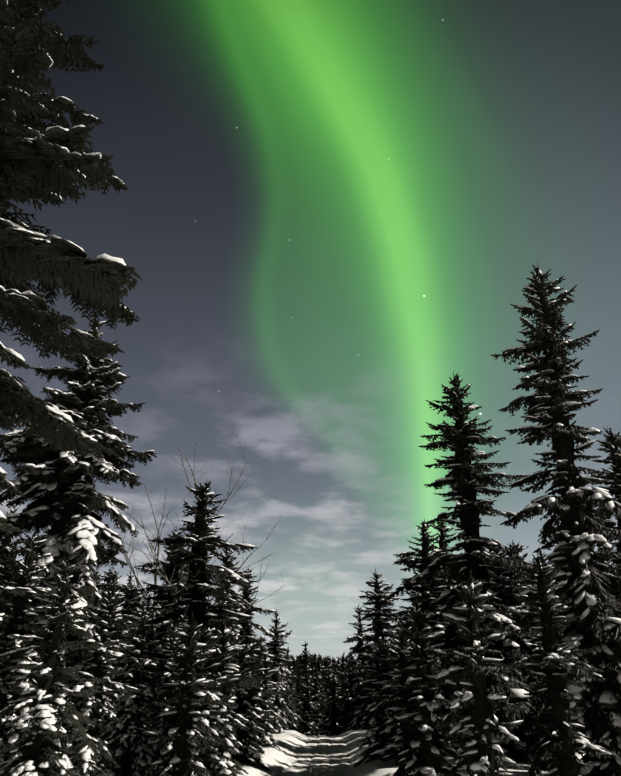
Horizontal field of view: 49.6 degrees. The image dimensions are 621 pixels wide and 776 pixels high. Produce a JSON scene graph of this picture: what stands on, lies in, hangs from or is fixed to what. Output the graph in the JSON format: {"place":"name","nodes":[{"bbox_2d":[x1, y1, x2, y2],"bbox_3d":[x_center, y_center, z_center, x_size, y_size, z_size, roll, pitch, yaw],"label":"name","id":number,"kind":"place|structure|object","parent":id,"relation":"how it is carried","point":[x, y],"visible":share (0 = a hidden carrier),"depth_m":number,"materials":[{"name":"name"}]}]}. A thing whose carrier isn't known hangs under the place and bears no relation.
{"place":"outdoors","nodes":[
{"label":"outdoors","id":0,"kind":"place"},
{"bbox_2d":[0,0,620,661],"label":"sky","id":1,"kind":"structure","parent":0,"point":[330,212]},
{"bbox_2d":[315,654,324,708],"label":"spruce tree","id":2,"kind":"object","parent":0,"point":[320,666],"depth_m":110.01,"materials":[{"name":"black"}]},
{"bbox_2d":[67,730,585,775],"bbox_3d":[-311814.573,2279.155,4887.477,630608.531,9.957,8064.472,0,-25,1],"label":"ground snow","id":3,"kind":"structure","parent":0,"point":[299,754],"depth_m":20.78,"materials":[{"name":"white snow"}]},
{"bbox_2d":[0,507,24,699],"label":"spruce","id":4,"kind":"object","parent":3,"relation":"on","point":[4,547],"visible":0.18,"depth_m":23.33,"materials":[{"name":"black"}]},
{"bbox_2d":[0,536,31,746],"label":"spruce","id":5,"kind":"object","parent":3,"relation":"on","point":[8,575],"visible":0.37,"depth_m":14.02,"materials":[{"name":"black"}]},
{"bbox_2d":[0,530,69,762],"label":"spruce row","id":6,"kind":"object","parent":3,"relation":"on","point":[24,589],"visible":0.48,"depth_m":11.83,"materials":[{"name":"black"}]},
{"bbox_2d":[0,557,113,775],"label":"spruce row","id":7,"kind":"object","parent":3,"relation":"on","point":[39,723],"visible":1,"depth_m":7.63,"materials":[{"name":"black"}]},
{"bbox_2d":[0,0,143,535],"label":"spruce","id":8,"kind":"object","parent":3,"relation":"on","point":[37,157],"visible":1,"depth_m":8.61,"materials":[{"name":"green plant"}]},
{"bbox_2d":[0,314,156,767],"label":"spruce","id":9,"kind":"object","parent":3,"relation":"on","point":[66,502],"visible":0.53,"depth_m":16.35,"materials":[{"name":"black"}]},
{"bbox_2d":[61,568,123,737],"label":"spruce","id":10,"kind":"object","parent":3,"relation":"on","point":[107,579],"visible":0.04,"depth_m":24.68,"materials":[{"name":"black"}]},
{"bbox_2d":[92,580,103,614],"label":"spruce","id":11,"kind":"object","parent":3,"relation":"on","point":[95,583],"depth_m":38.52,"materials":[{"name":"black"}]},
{"bbox_2d":[58,565,140,775],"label":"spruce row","id":12,"kind":"object","parent":3,"relation":"on","point":[88,700],"visible":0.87,"depth_m":9.90,"materials":[{"name":"black"}]},
{"bbox_2d":[93,569,105,613],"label":"spruce","id":13,"kind":"object","parent":3,"relation":"on","point":[99,582],"depth_m":44.06,"materials":[{"name":"black"}]},
{"bbox_2d":[99,571,158,760],"bbox_3d":[-5.112,7.934,18.379,2.272,5.833,2.271,-3,-26,8],"label":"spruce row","id":14,"kind":"object","parent":3,"relation":"on","point":[129,604],"visible":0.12,"depth_m":18.93,"materials":[{"name":"black"}]},
{"bbox_2d":[116,580,149,719],"bbox_3d":[-5.604,8.560,19.959,2.081,5.670,1.856,-10,-28,20],"label":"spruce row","id":15,"kind":"object","parent":3,"relation":"on","point":[139,597],"depth_m":20.86,"materials":[{"name":"black"}]},
{"bbox_2d":[99,598,177,775],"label":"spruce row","id":16,"kind":"object","parent":3,"relation":"on","point":[131,755],"visible":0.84,"depth_m":11.55,"materials":[{"name":"black"}]},
{"bbox_2d":[137,593,158,650],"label":"spruce","id":17,"kind":"object","parent":3,"relation":"on","point":[148,610],"visible":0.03,"depth_m":46.27,"materials":[{"name":"black"}]},
{"bbox_2d":[119,468,192,695],"bbox_3d":[-6.461,7.855,25.725,6.431,10.863,3.676,-12,-27,24],"label":"bare tree","id":18,"kind":"object","parent":3,"relation":"on","point":[155,583],"visible":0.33,"depth_m":26.06,"materials":[{"name":"brown plant"}]},
{"bbox_2d":[141,624,184,773],"bbox_3d":[-2.919,6.646,14.187,1.499,3.356,1.507,14,-28,-27],"label":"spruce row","id":19,"kind":"object","parent":3,"relation":"on","point":[171,643],"visible":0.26,"depth_m":14.22,"materials":[{"name":"black"}]},
{"bbox_2d":[114,444,232,682],"bbox_3d":[-5.229,6.948,24.272,4.312,11.260,4.103,-1,-25,3],"label":"bare tree","id":20,"kind":"object","parent":3,"relation":"on","point":[182,568],"visible":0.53,"depth_m":24.20,"materials":[{"name":"brown plant"}]},
{"bbox_2d":[134,525,213,718],"bbox_3d":[-4.778,8.838,22.959,3.464,8.552,4.070,3,-25,-6],"label":"spruce","id":21,"kind":"object","parent":3,"relation":"on","point":[164,599],"visible":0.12,"depth_m":23.79,"materials":[{"name":"black"}]},
{"bbox_2d":[137,496,213,605],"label":"aspen","id":22,"kind":"object","parent":3,"relation":"on","point":[159,573],"visible":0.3,"depth_m":23.35,"materials":[{"name":"brown plant"}]},
{"bbox_2d":[151,613,210,752],"bbox_3d":[-3.179,7.468,16.126,1.905,4.106,1.964,10,-29,-23],"label":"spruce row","id":23,"kind":"object","parent":3,"relation":"on","point":[181,628],"visible":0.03,"depth_m":16.82,"materials":[{"name":"black"}]},
{"bbox_2d":[141,611,235,775],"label":"young spruce","id":24,"kind":"object","parent":3,"relation":"on","point":[184,735],"visible":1,"depth_m":10.14,"materials":[{"name":"black"}]},
{"bbox_2d":[166,619,230,772],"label":"young spruce","id":25,"kind":"object","parent":3,"relation":"on","point":[223,690],"visible":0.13,"depth_m":12.71,"materials":[{"name":"black"}]},
{"bbox_2d":[156,623,244,775],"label":"young spruce","id":26,"kind":"object","parent":3,"relation":"on","point":[215,759],"visible":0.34,"depth_m":11.30,"materials":[{"name":"black"}]},
{"bbox_2d":[120,421,288,616],"bbox_3d":[-3.872,6.797,24.232,5.598,11.473,5.468,-7,-26,14],"label":"bare tree","id":27,"kind":"object","parent":3,"relation":"on","point":[211,599],"visible":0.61,"depth_m":24.24,"materials":[{"name":"brown plant"}]},
{"bbox_2d":[146,480,266,758],"bbox_3d":[-3.326,7.301,19.660,4.489,9.833,4.805,-15,-29,29],"label":"spruce","id":28,"kind":"object","parent":3,"relation":"on","point":[200,586],"visible":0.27,"depth_m":20.15,"materials":[{"name":"black"}]},
{"bbox_2d":[191,624,263,775],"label":"young spruce","id":29,"kind":"object","parent":3,"relation":"on","point":[221,671],"visible":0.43,"depth_m":14.37,"materials":[{"name":"black"}]},
{"bbox_2d":[194,618,267,775],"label":"young spruce","id":30,"kind":"object","parent":3,"relation":"on","point":[233,739],"visible":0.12,"depth_m":15.69,"materials":[{"name":"black"}]},
{"bbox_2d":[212,537,253,673],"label":"spruce","id":31,"kind":"object","parent":3,"relation":"on","point":[229,564],"visible":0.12,"depth_m":24.12,"materials":[{"name":"black"}]},
{"bbox_2d":[226,640,270,770],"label":"young spruce","id":32,"kind":"object","parent":3,"relation":"on","point":[241,704],"visible":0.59,"depth_m":17.49,"materials":[{"name":"black"}]},
{"bbox_2d":[230,638,273,754],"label":"young spruce","id":33,"kind":"object","parent":3,"relation":"on","point":[253,702],"visible":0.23,"depth_m":19.84,"materials":[{"name":"black"}]},
{"bbox_2d":[229,567,276,740],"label":"spruce","id":34,"kind":"object","parent":3,"relation":"on","point":[247,625],"visible":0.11,"depth_m":28.05,"materials":[{"name":"black"}]},
{"bbox_2d":[259,636,270,678],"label":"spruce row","id":35,"kind":"object","parent":3,"relation":"on","point":[260,637],"visible":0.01,"depth_m":37.45,"materials":[{"name":"black"}]},
{"bbox_2d":[255,645,278,719],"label":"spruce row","id":36,"kind":"object","parent":3,"relation":"on","point":[271,698],"depth_m":30.18,"materials":[{"name":"black"}]},
{"bbox_2d":[252,655,290,750],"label":"young spruce","id":37,"kind":"object","parent":3,"relation":"on","point":[267,727],"visible":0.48,"depth_m":23.77,"materials":[{"name":"black"}]},
{"bbox_2d":[262,607,298,733],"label":"spruce","id":38,"kind":"object","parent":3,"relation":"on","point":[279,705],"visible":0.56,"depth_m":34.93,"materials":[{"name":"black"}]},
{"bbox_2d":[277,665,296,729],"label":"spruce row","id":39,"kind":"object","parent":3,"relation":"on","point":[286,699],"visible":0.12,"depth_m":42.18,"materials":[{"name":"black"}]},
{"bbox_2d":[285,647,294,680],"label":"spruce","id":40,"kind":"object","parent":3,"relation":"on","point":[288,655],"visible":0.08,"depth_m":87.18,"materials":[{"name":"black"}]},
{"bbox_2d":[284,665,299,731],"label":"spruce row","id":41,"kind":"object","parent":3,"relation":"on","point":[291,705],"visible":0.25,"depth_m":55.17,"materials":[{"name":"black"}]},
{"bbox_2d":[285,658,305,729],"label":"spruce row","id":42,"kind":"object","parent":3,"relation":"on","point":[292,678],"visible":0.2,"depth_m":59.51,"materials":[{"name":"black"}]},
{"bbox_2d":[291,680,301,729],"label":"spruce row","id":43,"kind":"object","parent":3,"relation":"on","point":[295,700],"visible":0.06,"depth_m":73.88,"materials":[{"name":"black"}]},
{"bbox_2d":[292,666,301,714],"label":"spruce","id":44,"kind":"object","parent":3,"relation":"on","point":[296,679],"visible":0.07,"depth_m":83.03,"materials":[{"name":"black"}]},
{"bbox_2d":[293,666,305,731],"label":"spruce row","id":45,"kind":"object","parent":3,"relation":"on","point":[299,682],"visible":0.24,"depth_m":77.83,"materials":[{"name":"black"}]},
{"bbox_2d":[299,659,312,724],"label":"spruce tree","id":46,"kind":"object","parent":3,"relation":"on","point":[302,677],"depth_m":104.48,"materials":[{"name":"black"}]},
{"bbox_2d":[296,641,318,735],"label":"spruce","id":47,"kind":"object","parent":3,"relation":"on","point":[305,658],"visible":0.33,"depth_m":90.27,"materials":[{"name":"black"}]},
{"bbox_2d":[294,676,323,735],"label":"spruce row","id":48,"kind":"object","parent":3,"relation":"on","point":[308,725],"visible":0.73,"depth_m":71.38,"materials":[{"name":"black"}]},
{"bbox_2d":[301,666,325,735],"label":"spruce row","id":49,"kind":"object","parent":3,"relation":"on","point":[315,684],"visible":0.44,"depth_m":75.12,"materials":[{"name":"black"}]},
{"bbox_2d":[308,657,324,733],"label":"spruce tree","id":50,"kind":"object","parent":3,"relation":"on","point":[311,667],"depth_m":104.90,"materials":[{"name":"black"}]},
{"bbox_2d":[311,653,322,685],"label":"spruce tree","id":51,"kind":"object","parent":3,"relation":"on","point":[314,657],"depth_m":111.80,"materials":[{"name":"black"}]},
{"bbox_2d":[318,684,327,734],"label":"spruce","id":52,"kind":"object","parent":3,"relation":"on","point":[321,689],"visible":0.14,"depth_m":79.77,"materials":[{"name":"black"}]},
{"bbox_2d":[319,665,331,724],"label":"spruce tree","id":53,"kind":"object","parent":3,"relation":"on","point":[325,675],"depth_m":108.49,"materials":[{"name":"black"}]},
{"bbox_2d":[314,666,339,735],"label":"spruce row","id":54,"kind":"object","parent":3,"relation":"on","point":[327,714],"visible":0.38,"depth_m":69.13,"materials":[{"name":"black"}]},
{"bbox_2d":[324,658,333,690],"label":"spruce tree","id":55,"kind":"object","parent":3,"relation":"on","point":[329,660],"depth_m":117.38,"materials":[{"name":"black"}]},
{"bbox_2d":[319,668,347,735],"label":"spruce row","id":56,"kind":"object","parent":3,"relation":"on","point":[331,724],"visible":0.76,"depth_m":66.64,"materials":[{"name":"black"}]},
{"bbox_2d":[335,670,343,731],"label":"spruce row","id":57,"kind":"object","parent":3,"relation":"on","point":[336,674],"visible":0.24,"depth_m":72.96,"materials":[{"name":"black"}]},
{"bbox_2d":[331,651,348,730],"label":"spruce","id":58,"kind":"object","parent":3,"relation":"on","point":[342,671],"visible":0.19,"depth_m":98.31,"materials":[{"name":"black"}]},
{"bbox_2d":[329,654,356,731],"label":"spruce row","id":59,"kind":"object","parent":3,"relation":"on","point":[345,696],"visible":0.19,"depth_m":62.84,"materials":[{"name":"black"}]},
{"bbox_2d":[340,672,349,728],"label":"spruce","id":60,"kind":"object","parent":3,"relation":"on","point":[342,702],"visible":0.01,"depth_m":73.25,"materials":[{"name":"black"}]},
{"bbox_2d":[338,656,355,733],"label":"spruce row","id":61,"kind":"object","parent":3,"relation":"on","point":[346,699],"visible":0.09,"depth_m":64.93,"materials":[{"name":"black"}]},
{"bbox_2d":[342,605,373,730],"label":"spruce","id":62,"kind":"object","parent":3,"relation":"on","point":[358,637],"visible":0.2,"depth_m":57.49,"materials":[{"name":"black"}]},
{"bbox_2d":[348,651,368,730],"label":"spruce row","id":63,"kind":"object","parent":3,"relation":"on","point":[367,661],"visible":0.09,"depth_m":53.31,"materials":[{"name":"black"}]},
{"bbox_2d":[351,643,382,749],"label":"young spruce","id":64,"kind":"object","parent":3,"relation":"on","point":[365,699],"visible":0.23,"depth_m":23.98,"materials":[{"name":"black"}]},
{"bbox_2d":[339,569,403,729],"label":"spruce","id":65,"kind":"object","parent":3,"relation":"on","point":[379,622],"visible":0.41,"depth_m":43.81,"materials":[{"name":"black"}]},
{"bbox_2d":[353,651,392,766],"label":"young spruce","id":66,"kind":"object","parent":3,"relation":"on","point":[375,666],"visible":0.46,"depth_m":18.63,"materials":[{"name":"black"}]},
{"bbox_2d":[359,638,393,748],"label":"young spruce","id":67,"kind":"object","parent":3,"relation":"on","point":[381,656],"visible":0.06,"depth_m":20.99,"materials":[{"name":"black"}]},
{"bbox_2d":[359,623,437,765],"bbox_3d":[2.379,7.752,16.926,2.327,3.561,1.873,-6,-25,13],"label":"young spruce","id":68,"kind":"object","parent":3,"relation":"on","point":[387,752],"visible":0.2,"depth_m":16.94,"materials":[{"name":"black"}]},
{"bbox_2d":[389,590,419,641],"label":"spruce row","id":69,"kind":"object","parent":3,"relation":"on","point":[408,608],"visible":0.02,"depth_m":42.13,"materials":[{"name":"black"}]},
{"bbox_2d":[368,629,450,775],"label":"young spruce","id":70,"kind":"object","parent":3,"relation":"on","point":[405,695],"visible":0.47,"depth_m":13.85,"materials":[{"name":"black"}]},
{"bbox_2d":[379,622,445,773],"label":"young spruce","id":71,"kind":"object","parent":3,"relation":"on","point":[389,685],"visible":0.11,"depth_m":14.97,"materials":[{"name":"black"}]},
{"bbox_2d":[382,519,465,748],"bbox_3d":[5.075,10.017,26.979,4.010,10.054,4.213,9,-26,-18],"label":"spruce","id":72,"kind":"object","parent":3,"relation":"on","point":[427,590],"visible":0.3,"depth_m":28.04,"materials":[{"name":"black"}]},
{"bbox_2d":[390,601,467,775],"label":"young spruce","id":73,"kind":"object","parent":3,"relation":"on","point":[428,750],"visible":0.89,"depth_m":11.64,"materials":[{"name":"black"}]},
{"bbox_2d":[419,521,466,668],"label":"spruce","id":74,"kind":"object","parent":3,"relation":"on","point":[442,529],"visible":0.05,"depth_m":30.71,"materials":[{"name":"black"}]},
{"bbox_2d":[378,371,546,769],"bbox_3d":[4.834,4.957,19.621,5.105,12.245,4.047,-17,-28,34],"label":"spruce","id":75,"kind":"object","parent":3,"relation":"on","point":[475,558],"visible":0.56,"depth_m":19.65,"materials":[{"name":"black"}]},
{"bbox_2d":[424,572,527,775],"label":"young spruce","id":76,"kind":"object","parent":3,"relation":"on","point":[479,723],"visible":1,"depth_m":9.19,"materials":[{"name":"black"}]},
{"bbox_2d":[465,548,536,636],"bbox_3d":[6.478,8.911,22.642,3.069,7.576,3.560,0,-24,-5],"label":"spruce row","id":77,"kind":"object","parent":3,"relation":"on","point":[495,582],"depth_m":23.44,"materials":[{"name":"black"}]},
{"bbox_2d":[487,549,539,761],"bbox_3d":[6.278,8.067,20.753,3.078,6.955,3.225,22,-33,-38],"label":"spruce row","id":78,"kind":"object","parent":3,"relation":"on","point":[502,596],"visible":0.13,"depth_m":21.04,"materials":[{"name":"black"}]},
{"bbox_2d":[488,542,553,764],"bbox_3d":[6.378,8.463,20.376,3.084,7.664,3.352,1,-25,-3],"label":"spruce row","id":79,"kind":"object","parent":3,"relation":"on","point":[511,554],"visible":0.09,"depth_m":21.01,"materials":[{"name":"black"}]},
{"bbox_2d":[506,540,541,640],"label":"spruce","id":80,"kind":"object","parent":3,"relation":"on","point":[518,557],"visible":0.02,"depth_m":34.49,"materials":[{"name":"black"}]},
{"bbox_2d":[506,544,582,766],"bbox_3d":[6.658,7.345,18.303,2.132,6.211,1.965,13,-28,-25],"label":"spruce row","id":81,"kind":"object","parent":3,"relation":"on","point":[538,638],"visible":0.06,"depth_m":18.60,"materials":[{"name":"black"}]},
{"bbox_2d":[490,259,620,775],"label":"spruce","id":82,"kind":"object","parent":3,"relation":"on","point":[587,583],"visible":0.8,"depth_m":13.71,"materials":[{"name":"black"}]},
{"bbox_2d":[509,552,613,775],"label":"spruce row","id":83,"kind":"object","parent":3,"relation":"on","point":[556,662],"visible":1,"depth_m":10.29,"materials":[{"name":"black"}]},
{"bbox_2d":[557,427,620,761],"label":"spruce","id":84,"kind":"object","parent":3,"relation":"on","point":[611,444],"visible":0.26,"depth_m":16.31,"materials":[{"name":"black"}]},
{"bbox_2d":[579,660,618,763],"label":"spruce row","id":85,"kind":"object","parent":3,"relation":"on","point":[585,759],"visible":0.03,"depth_m":12.64,"materials":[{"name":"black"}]}
]}

